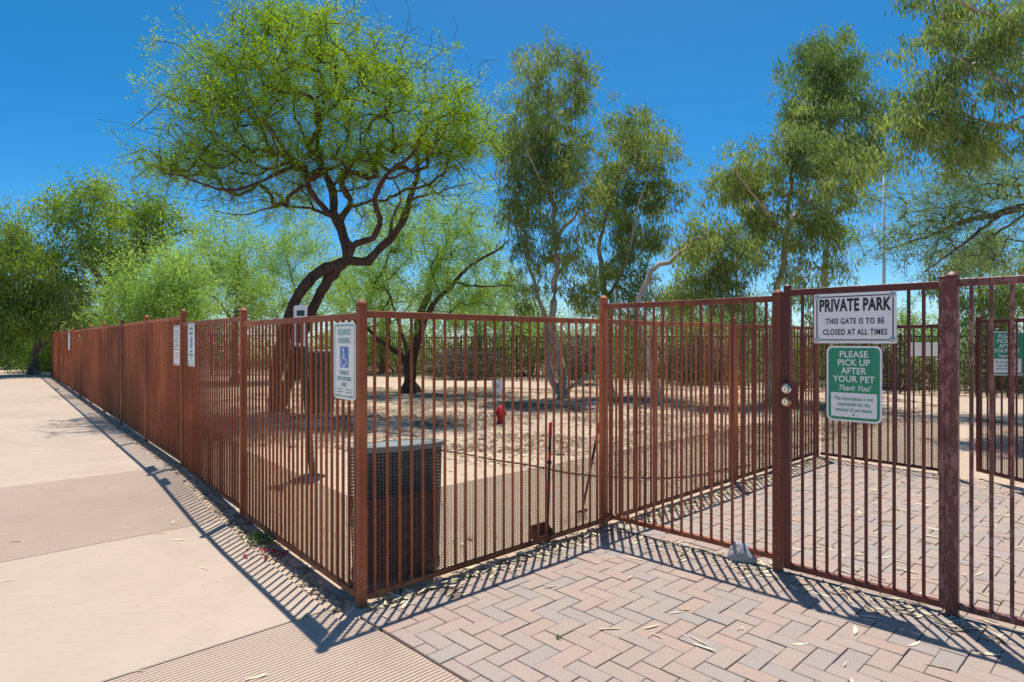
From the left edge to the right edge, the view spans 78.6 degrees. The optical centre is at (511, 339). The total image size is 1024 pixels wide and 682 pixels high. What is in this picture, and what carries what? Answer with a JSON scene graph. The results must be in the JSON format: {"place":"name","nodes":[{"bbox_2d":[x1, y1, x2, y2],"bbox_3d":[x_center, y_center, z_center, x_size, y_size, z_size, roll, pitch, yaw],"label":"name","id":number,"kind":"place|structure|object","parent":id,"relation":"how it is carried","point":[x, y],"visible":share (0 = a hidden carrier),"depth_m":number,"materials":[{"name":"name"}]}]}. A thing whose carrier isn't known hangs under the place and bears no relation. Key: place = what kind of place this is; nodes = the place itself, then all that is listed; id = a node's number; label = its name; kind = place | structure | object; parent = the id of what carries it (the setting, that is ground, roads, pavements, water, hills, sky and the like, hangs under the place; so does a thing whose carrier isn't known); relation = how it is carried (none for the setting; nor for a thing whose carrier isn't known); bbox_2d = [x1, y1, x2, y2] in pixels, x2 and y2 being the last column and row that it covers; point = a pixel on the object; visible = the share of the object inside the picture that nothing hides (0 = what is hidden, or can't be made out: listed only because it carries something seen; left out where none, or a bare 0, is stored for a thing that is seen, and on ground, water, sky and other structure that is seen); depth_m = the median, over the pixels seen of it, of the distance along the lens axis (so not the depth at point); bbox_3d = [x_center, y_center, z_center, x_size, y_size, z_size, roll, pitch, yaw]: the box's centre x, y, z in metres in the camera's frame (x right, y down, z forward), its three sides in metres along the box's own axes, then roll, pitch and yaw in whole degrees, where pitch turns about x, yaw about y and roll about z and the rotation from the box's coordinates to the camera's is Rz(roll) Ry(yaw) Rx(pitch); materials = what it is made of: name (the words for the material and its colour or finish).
{"place":"outdoors","nodes":[
{"label":"outdoors","id":0,"kind":"place"},
{"bbox_2d":[0,376,327,681],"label":"sidewalk","id":1,"kind":"structure","parent":0,"point":[106,611],"depth_m":3.84,"materials":[{"name":"beige concrete"}]},
{"bbox_2d":[72,396,329,681],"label":"sidewalk joint","id":2,"kind":"object","parent":1,"relation":"on","point":[213,647],"visible":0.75,"depth_m":3.10,"materials":[{"name":"grey concrete"}]},
{"bbox_2d":[0,467,462,681],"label":"ribbed sidewalk","id":3,"kind":"structure","parent":0,"point":[63,515],"depth_m":4.21,"materials":[{"name":"concrete"}]},
{"bbox_2d":[246,674,265,678],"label":"fallen leaf","id":4,"kind":"object","parent":3,"relation":"on","point":[256,676],"visible":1,"depth_m":2.79,"materials":[{"name":"beige plant"}]},
{"bbox_2d":[0,341,1023,681],"bbox_3d":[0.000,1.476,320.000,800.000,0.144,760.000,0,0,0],"label":"ground","id":5,"kind":"structure","parent":0,"point":[352,609],"depth_m":8.40,"materials":[{"name":"soil"}]},
{"bbox_2d":[0,325,69,369],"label":"shrub","id":6,"kind":"object","parent":5,"relation":"on","point":[12,365],"visible":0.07,"depth_m":30.05,"materials":[{"name":"green plant"}]},
{"bbox_2d":[0,190,82,373],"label":"broadleaf tree","id":7,"kind":"object","parent":5,"relation":"on","point":[31,255],"visible":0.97,"depth_m":23.85,"materials":[{"name":"green plant"}]},
{"bbox_2d":[3,318,88,371],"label":"shrub","id":8,"kind":"object","parent":5,"relation":"on","point":[45,357],"visible":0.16,"depth_m":27.23,"materials":[{"name":"green plant"}]},
{"bbox_2d":[0,261,109,374],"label":"broadleaf tree","id":9,"kind":"object","parent":5,"relation":"on","point":[34,365],"visible":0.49,"depth_m":25.03,"materials":[{"name":"green plant"}]},
{"bbox_2d":[49,291,99,336],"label":"shrub","id":10,"kind":"object","parent":5,"relation":"on","point":[82,317],"visible":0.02,"depth_m":30.66,"materials":[{"name":"green plant"}]},
{"bbox_2d":[9,165,211,326],"bbox_3d":[-17.668,-2.920,28.820,8.205,9.178,9.870,0,0,-14],"label":"broadleaf tree","id":11,"kind":"object","parent":5,"relation":"on","point":[145,217],"visible":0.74,"depth_m":26.24,"materials":[{"name":"green plant"}]},
{"bbox_2d":[54,212,257,340],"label":"palo verde tree","id":12,"kind":"object","parent":5,"relation":"on","point":[157,298],"visible":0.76,"depth_m":16.57,"materials":[{"name":"green plant"}]},
{"bbox_2d":[57,382,353,611],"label":"leaf litter","id":13,"kind":"object","parent":5,"relation":"on","point":[310,581],"visible":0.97,"depth_m":4.82,"materials":[{"name":"beige plant"}]},
{"bbox_2d":[51,299,367,608],"bbox_3d":[-9.359,0.608,13.909,0.057,1.905,26.810,0,0,-39],"label":"picket fence","id":14,"kind":"object","parent":5,"relation":"on","point":[132,376],"visible":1,"depth_m":5.27,"materials":[{"name":"brown metal"}]},
{"bbox_2d":[68,333,69,349],"bbox_3d":[-12.827,0.043,18.093,0.007,0.500,0.600,0,0,-39],"label":"sign","id":15,"kind":"object","parent":14,"relation":"attached to","point":[68,341],"visible":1,"depth_m":18.07,"materials":[{"name":"metal"}]},
{"bbox_2d":[174,325,179,364],"bbox_3d":[-3.860,0.063,7.193,0.003,0.457,0.305,0,0,-40],"label":"sign","id":16,"kind":"object","parent":14,"relation":"attached to","point":[176,344],"visible":1,"depth_m":7.16,"materials":[{"name":"white metal"}]},
{"bbox_2d":[188,323,194,366],"bbox_3d":[-3.414,0.053,6.647,0.008,0.457,0.305,0,0,-40],"label":"sign","id":17,"kind":"object","parent":14,"relation":"attached to","point":[191,344],"visible":1,"depth_m":6.63,"materials":[{"name":"metal"}]},
{"bbox_2d":[334,322,355,400],"bbox_3d":[-0.996,0.125,3.709,0.008,0.457,0.305,0,0,-40],"label":"sign","id":18,"kind":"object","parent":14,"relation":"attached to","point":[345,360],"visible":1,"depth_m":3.70,"materials":[{"name":"metal"}]},
{"bbox_2d":[143,195,322,382],"bbox_3d":[-9.836,-1.760,21.958,6.100,6.818,5.388,0,0,0],"label":"palo verde tree","id":19,"kind":"object","parent":5,"relation":"on","point":[235,263],"visible":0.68,"depth_m":21.45,"materials":[{"name":"green plant"}]},
{"bbox_2d":[228,525,282,546],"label":"weed","id":20,"kind":"object","parent":5,"relation":"on","point":[262,537],"visible":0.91,"depth_m":4.67,"materials":[{"name":"green plant"}]},
{"bbox_2d":[222,187,376,379],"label":"palo verde tree","id":21,"kind":"object","parent":5,"relation":"on","point":[289,251],"visible":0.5,"depth_m":23.57,"materials":[{"name":"green plant"}]},
{"bbox_2d":[294,305,333,475],"bbox_3d":[-2.124,0.596,6.861,0.330,1.932,0.431,0,0,24],"label":"pet waste station","id":22,"kind":"object","parent":5,"relation":"on","point":[300,310],"visible":0.52,"depth_m":6.77,"materials":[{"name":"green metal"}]},
{"bbox_2d":[97,0,541,412],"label":"mesquite tree","id":23,"kind":"object","parent":5,"relation":"on","point":[362,70],"visible":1,"depth_m":12.13,"materials":[{"name":"green plant"}]},
{"bbox_2d":[313,314,384,367],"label":"shrub","id":24,"kind":"object","parent":5,"relation":"on","point":[333,342],"visible":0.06,"depth_m":29.34,"materials":[{"name":"green plant"}]},
{"bbox_2d":[329,249,447,372],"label":"palo verde tree","id":25,"kind":"object","parent":5,"relation":"on","point":[402,305],"visible":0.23,"depth_m":28.50,"materials":[{"name":"green plant"}]},
{"bbox_2d":[351,438,442,580],"bbox_3d":[-0.755,1.094,4.100,0.648,0.842,0.259,0,0,-27],"label":"litter bin","id":26,"kind":"object","parent":5,"relation":"on","point":[393,467],"visible":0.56,"depth_m":4.00,"materials":[{"name":"brown metal"}]},
{"bbox_2d":[367,304,451,372],"bbox_3d":[-5.256,0.009,28.999,3.952,3.626,4.173,0,0,-43],"label":"shrub","id":27,"kind":"object","parent":5,"relation":"on","point":[391,342],"visible":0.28,"depth_m":28.52,"materials":[{"name":"green plant"}]},
{"bbox_2d":[290,161,532,393],"bbox_3d":[-2.719,-1.825,17.972,6.944,6.783,4.986,0,0,0],"label":"mesquite tree","id":28,"kind":"object","parent":5,"relation":"on","point":[431,279],"visible":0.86,"depth_m":17.61,"materials":[{"name":"green plant"}]},
{"bbox_2d":[406,304,472,372],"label":"shrub","id":29,"kind":"object","parent":5,"relation":"on","point":[439,339],"visible":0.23,"depth_m":27.64,"materials":[{"name":"green plant"}]},
{"bbox_2d":[418,340,515,379],"bbox_3d":[-1.876,0.600,24.311,4.157,1.850,2.370,0,0,0],"label":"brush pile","id":30,"kind":"object","parent":5,"relation":"on","point":[449,358],"visible":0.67,"depth_m":24.04,"materials":[{"name":"plant"}]},
{"bbox_2d":[422,247,546,357],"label":"palo verde tree","id":31,"kind":"object","parent":5,"relation":"on","point":[469,323],"visible":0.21,"depth_m":27.79,"materials":[{"name":"green plant"}]},
{"bbox_2d":[463,308,527,374],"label":"shrub","id":32,"kind":"object","parent":5,"relation":"on","point":[482,332],"visible":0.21,"depth_m":26.79,"materials":[{"name":"green plant"}]},
{"bbox_2d":[492,380,501,391],"bbox_3d":[-0.303,1.171,12.597,0.210,0.718,0.021,0,0,-6],"label":"stake sign","id":33,"kind":"object","parent":5,"relation":"on","point":[498,385],"visible":0.7,"depth_m":12.59,"materials":[{"name":"metal"}]},
{"bbox_2d":[496,404,506,424],"bbox_3d":[-0.205,1.339,11.223,0.214,0.362,0.194,0,0,0],"label":"toy hydrant","id":34,"kind":"object","parent":5,"relation":"on","point":[499,413],"visible":0.73,"depth_m":11.18,"materials":[{"name":"red plastic"}]},
{"bbox_2d":[487,299,564,375],"bbox_3d":[0.803,-0.048,26.034,3.582,3.686,4.203,0,0,35],"label":"shrub","id":35,"kind":"object","parent":5,"relation":"on","point":[534,331],"visible":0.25,"depth_m":25.94,"materials":[{"name":"green plant"}]},
{"bbox_2d":[478,266,583,373],"bbox_3d":[0.830,-0.677,27.569,5.010,5.169,4.406,0,0,-37],"label":"shrub","id":36,"kind":"object","parent":5,"relation":"on","point":[538,308],"visible":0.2,"depth_m":26.91,"materials":[{"name":"green plant"}]},
{"bbox_2d":[51,333,1022,397],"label":"hedge","id":37,"kind":"object","parent":5,"relation":"on","point":[394,367],"visible":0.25,"depth_m":22.50,"materials":[{"name":"green plant"}]},
{"bbox_2d":[911,342,937,355],"bbox_3d":[11.456,0.264,17.372,0.820,0.380,0.005,0,0,27],"label":"sign","id":38,"kind":"object","parent":37,"relation":"attached to","point":[918,348],"visible":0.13,"depth_m":17.35,"materials":[{"name":"metal"}]},
{"bbox_2d":[531,422,555,541],"bbox_3d":[0.246,1.067,4.746,0.170,0.882,0.130,0,0,-43],"label":"waste scoop","id":39,"kind":"object","parent":5,"relation":"on","point":[549,462],"visible":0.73,"depth_m":4.73,"materials":[{"name":"metal"}]},
{"bbox_2d":[481,25,624,398],"bbox_3d":[0.993,-3.209,16.428,3.896,9.641,3.694,0,0,0],"label":"eucalyptus tree","id":40,"kind":"object","parent":5,"relation":"on","point":[541,183],"visible":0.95,"depth_m":16.13,"materials":[{"name":"green plant"}]},
{"bbox_2d":[243,458,877,560],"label":"fallen petals","id":41,"kind":"object","parent":5,"relation":"on","point":[273,550],"visible":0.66,"depth_m":4.49,"materials":[{"name":"plant"}]},
{"bbox_2d":[539,308,598,377],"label":"shrub","id":42,"kind":"object","parent":5,"relation":"on","point":[580,330],"visible":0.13,"depth_m":24.96,"materials":[{"name":"green plant"}]},
{"bbox_2d":[213,387,936,544],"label":"wood chips","id":43,"kind":"object","parent":5,"relation":"on","point":[535,426],"visible":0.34,"depth_m":11.00,"materials":[{"name":"brown wood"}]},
{"bbox_2d":[213,387,937,453],"bbox_3d":[1.497,1.448,14.102,17.093,0.118,11.905,0,0,0],"label":"leaf duff","id":44,"kind":"object","parent":5,"relation":"on","point":[491,415],"visible":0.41,"depth_m":12.09,"materials":[{"name":"brown plant"}]},
{"bbox_2d":[540,328,624,382],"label":"shrub","id":45,"kind":"object","parent":5,"relation":"on","point":[579,358],"visible":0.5,"depth_m":21.33,"materials":[{"name":"green plant"}]},
{"bbox_2d":[577,423,598,522],"bbox_3d":[0.627,1.095,5.181,0.244,0.809,0.049,0,0,-27],"label":"hand rake","id":46,"kind":"object","parent":5,"relation":"on","point":[594,449],"visible":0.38,"depth_m":5.19,"materials":[{"name":"black metal"}]},
{"bbox_2d":[367,311,818,598],"bbox_3d":[1.578,0.657,5.890,6.674,1.805,0.057,0,0,-43],"label":"picket fence","id":47,"kind":"object","parent":5,"relation":"on","point":[399,583],"visible":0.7,"depth_m":4.58,"materials":[{"name":"brown metal"}]},
{"bbox_2d":[442,450,746,478],"bbox_3d":[0.739,1.476,7.433,4.162,0.092,1.072,0,0,11],"label":"irrigation tube","id":48,"kind":"object","parent":5,"relation":"on","point":[555,470],"visible":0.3,"depth_m":7.40,"materials":[{"name":"black plastic"}]},
{"bbox_2d":[599,295,607,527],"bbox_3d":[0.747,0.584,5.103,0.061,1.892,0.061,0,0,-43],"label":"fence post","id":49,"kind":"object","parent":5,"relation":"on","point":[603,408],"visible":0.9,"depth_m":5.08,"materials":[{"name":"brown metal"}]},
{"bbox_2d":[213,312,1022,393],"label":"scrub","id":50,"kind":"object","parent":5,"relation":"on","point":[525,356],"visible":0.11,"depth_m":22.73,"materials":[{"name":"green plant"}]},
{"bbox_2d":[588,309,665,378],"bbox_3d":[4.598,0.024,25.344,3.293,3.863,4.394,0,0,0],"label":"shrub","id":51,"kind":"object","parent":5,"relation":"on","point":[631,361],"visible":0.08,"depth_m":24.69,"materials":[{"name":"green plant"}]},
{"bbox_2d":[558,100,696,395],"bbox_3d":[3.188,-2.624,17.178,3.614,8.335,3.242,0,0,-25],"label":"eucalyptus tree","id":52,"kind":"object","parent":5,"relation":"on","point":[633,142],"visible":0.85,"depth_m":16.90,"materials":[{"name":"green plant"}]},
{"bbox_2d":[631,282,715,368],"bbox_3d":[6.213,-0.261,24.024,3.793,4.116,3.643,0,0,44],"label":"shrub","id":53,"kind":"object","parent":5,"relation":"on","point":[669,327],"visible":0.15,"depth_m":23.62,"materials":[{"name":"green plant"}]},
{"bbox_2d":[642,330,761,384],"bbox_3d":[6.437,0.562,21.290,4.034,1.924,2.771,0,0,20],"label":"shrub","id":54,"kind":"object","parent":5,"relation":"on","point":[693,360],"visible":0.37,"depth_m":21.13,"materials":[{"name":"green plant"}]},
{"bbox_2d":[634,194,775,405],"bbox_3d":[4.537,-0.833,14.824,3.089,4.800,2.649,0,0,18],"label":"eucalyptus tree","id":55,"kind":"object","parent":5,"relation":"on","point":[712,244],"visible":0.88,"depth_m":14.36,"materials":[{"name":"green plant"}]},
{"bbox_2d":[640,279,771,348],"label":"palo verde tree","id":56,"kind":"object","parent":5,"relation":"on","point":[758,294],"visible":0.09,"depth_m":25.91,"materials":[{"name":"green plant"}]},
{"bbox_2d":[665,285,768,381],"bbox_3d":[7.624,-0.070,22.656,3.639,4.279,3.858,0,0,-34],"label":"shrub","id":57,"kind":"object","parent":5,"relation":"on","point":[716,319],"visible":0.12,"depth_m":22.72,"materials":[{"name":"green plant"}]},
{"bbox_2d":[717,287,771,380],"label":"shrub","id":58,"kind":"object","parent":5,"relation":"on","point":[756,323],"visible":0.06,"depth_m":23.68,"materials":[{"name":"green plant"}]},
{"bbox_2d":[750,314,830,376],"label":"shrub","id":59,"kind":"object","parent":5,"relation":"on","point":[798,344],"visible":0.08,"depth_m":23.73,"materials":[{"name":"green plant"}]},
{"bbox_2d":[691,96,894,399],"bbox_3d":[6.810,-2.128,15.592,4.447,7.359,4.013,0,0,22],"label":"eucalyptus tree","id":60,"kind":"object","parent":5,"relation":"on","point":[741,180],"visible":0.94,"depth_m":15.18,"materials":[{"name":"green plant"}]},
{"bbox_2d":[764,22,906,379],"bbox_3d":[12.334,-5.351,23.579,5.199,14.276,5.211,0,0,34],"label":"eucalyptus tree","id":61,"kind":"object","parent":5,"relation":"on","point":[828,75],"visible":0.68,"depth_m":23.24,"materials":[{"name":"green plant"}]},
{"bbox_2d":[820,319,938,474],"bbox_3d":[4.445,0.654,7.591,0.057,1.812,1.374,0,0,-39],"label":"picket fence","id":62,"kind":"object","parent":5,"relation":"on","point":[875,460],"visible":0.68,"depth_m":7.40,"materials":[{"name":"brown metal"}]},
{"bbox_2d":[874,175,885,353],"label":"light pole","id":63,"kind":"object","parent":5,"relation":"on","point":[883,273],"visible":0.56,"depth_m":47.92,"materials":[{"name":"grey metal"}]},
{"bbox_2d":[823,341,937,390],"bbox_3d":[11.790,0.666,19.601,3.819,1.717,2.476,0,0,15],"label":"shrub","id":64,"kind":"object","parent":5,"relation":"on","point":[883,362],"visible":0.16,"depth_m":19.12,"materials":[{"name":"green plant"}]},
{"bbox_2d":[897,292,938,379],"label":"shrub","id":65,"kind":"object","parent":5,"relation":"on","point":[903,320],"visible":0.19,"depth_m":22.84,"materials":[{"name":"green plant"}]},
{"bbox_2d":[828,142,1023,291],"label":"mesquite tree","id":66,"kind":"object","parent":5,"relation":"on","point":[1003,183],"visible":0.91,"depth_m":13.09,"materials":[{"name":"green plant"}]},
{"bbox_2d":[863,0,1023,191],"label":"eucalyptus tree","id":67,"kind":"object","parent":5,"relation":"on","point":[945,129],"visible":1,"depth_m":10.39,"materials":[{"name":"green plant"}]},
{"bbox_2d":[915,315,983,381],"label":"shrub","id":68,"kind":"object","parent":5,"relation":"on","point":[962,359],"visible":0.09,"depth_m":21.87,"materials":[{"name":"green plant"}]},
{"bbox_2d":[907,224,1023,388],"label":"eucalyptus tree","id":69,"kind":"object","parent":5,"relation":"on","point":[1001,303],"visible":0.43,"depth_m":19.32,"materials":[{"name":"green plant"}]},
{"bbox_2d":[961,347,1022,391],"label":"shrub","id":70,"kind":"object","parent":5,"relation":"on","point":[999,385],"visible":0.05,"depth_m":18.55,"materials":[{"name":"green plant"}]},
{"bbox_2d":[0,0,1023,340],"label":"sky","id":71,"kind":"structure","parent":0,"point":[707,66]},
{"bbox_2d":[360,458,1023,681],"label":"paving","id":72,"kind":"structure","parent":0,"point":[508,628],"depth_m":3.50,"materials":[{"name":"brick"}]},
{"bbox_2d":[363,455,836,618],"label":"leaf litter","id":73,"kind":"object","parent":72,"relation":"on","point":[432,584],"visible":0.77,"depth_m":4.39,"materials":[{"name":"beige plant"}]},
{"bbox_2d":[605,289,783,571],"bbox_3d":[1.268,0.615,4.579,0.062,1.890,1.415,0,0,-45],"label":"picket fence","id":74,"kind":"object","parent":72,"relation":"on","point":[776,554],"visible":0.99,"depth_m":4.42,"materials":[{"name":"brown metal"}]},
{"bbox_2d":[727,540,756,563],"bbox_3d":[1.573,1.443,4.262,0.192,0.135,0.130,0,0,35],"label":"rock","id":75,"kind":"object","parent":72,"relation":"on","point":[738,551],"visible":0.98,"depth_m":4.22,"materials":[{"name":"grey stone"}]},
{"bbox_2d":[729,560,771,568],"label":"leaf litter","id":76,"kind":"object","parent":72,"relation":"on","point":[763,566],"visible":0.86,"depth_m":4.18,"materials":[{"name":"beige plant"}]},
{"bbox_2d":[627,531,1008,643],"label":"leaf litter","id":77,"kind":"object","parent":72,"relation":"on","point":[871,598],"visible":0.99,"depth_m":3.65,"materials":[{"name":"beige plant"}]},
{"bbox_2d":[626,463,1023,681],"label":"leaf litter","id":78,"kind":"object","parent":72,"relation":"on","point":[962,621],"visible":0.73,"depth_m":4.53,"materials":[{"name":"beige plant"}]},
{"bbox_2d":[779,275,944,608],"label":"pedestrian gate","id":79,"kind":"structure","parent":72,"relation":"on","point":[788,395],"depth_m":3.72,"materials":[{"name":"brown metal"}]},
{"bbox_2d":[827,346,881,423],"bbox_3d":[2.055,0.267,3.761,0.008,0.457,0.305,0,0,-45],"label":"sign","id":80,"kind":"object","parent":79,"relation":"attached to","point":[854,383],"visible":1,"depth_m":3.76,"materials":[{"name":"metal"}]},
{"bbox_2d":[814,291,896,342],"bbox_3d":[2.054,-0.131,3.760,0.010,0.305,0.455,0,0,-45],"label":"sign","id":81,"kind":"object","parent":79,"relation":"attached to","point":[864,317],"visible":1,"depth_m":3.75,"materials":[{"name":"metal"}]},
{"bbox_2d":[945,271,1023,626],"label":"picket fence","id":82,"kind":"object","parent":72,"relation":"on","point":[954,283],"visible":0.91,"depth_m":3.37,"materials":[{"name":"brown metal"}]},
{"bbox_2d":[976,652,1001,654],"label":"fallen leaf","id":83,"kind":"object","parent":72,"relation":"on","point":[986,653],"visible":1,"depth_m":3.00,"materials":[{"name":"beige plant"}]},
{"bbox_2d":[437,485,1023,674],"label":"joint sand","id":84,"kind":"structure","parent":0,"point":[445,591],"depth_m":3.71,"materials":[{"name":"beige sand"}]},
{"bbox_3d":[5.256,0.614,5.740,0.066,1.832,0.066,0,0,0],"label":"fence post","id":85,"kind":"object","parent":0,"visible":0},
{"bbox_2d":[976,316,1023,482],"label":"pedestrian gate","id":86,"kind":"structure","parent":85,"relation":"attached to","point":[979,434],"depth_m":6.64,"materials":[{"name":"brown metal"}]},
{"bbox_2d":[994,332,1022,375],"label":"sign","id":87,"kind":"object","parent":86,"relation":"attached to","point":[1000,353],"visible":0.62,"depth_m":6.52,"materials":[{"name":"green metal"}]}
]}

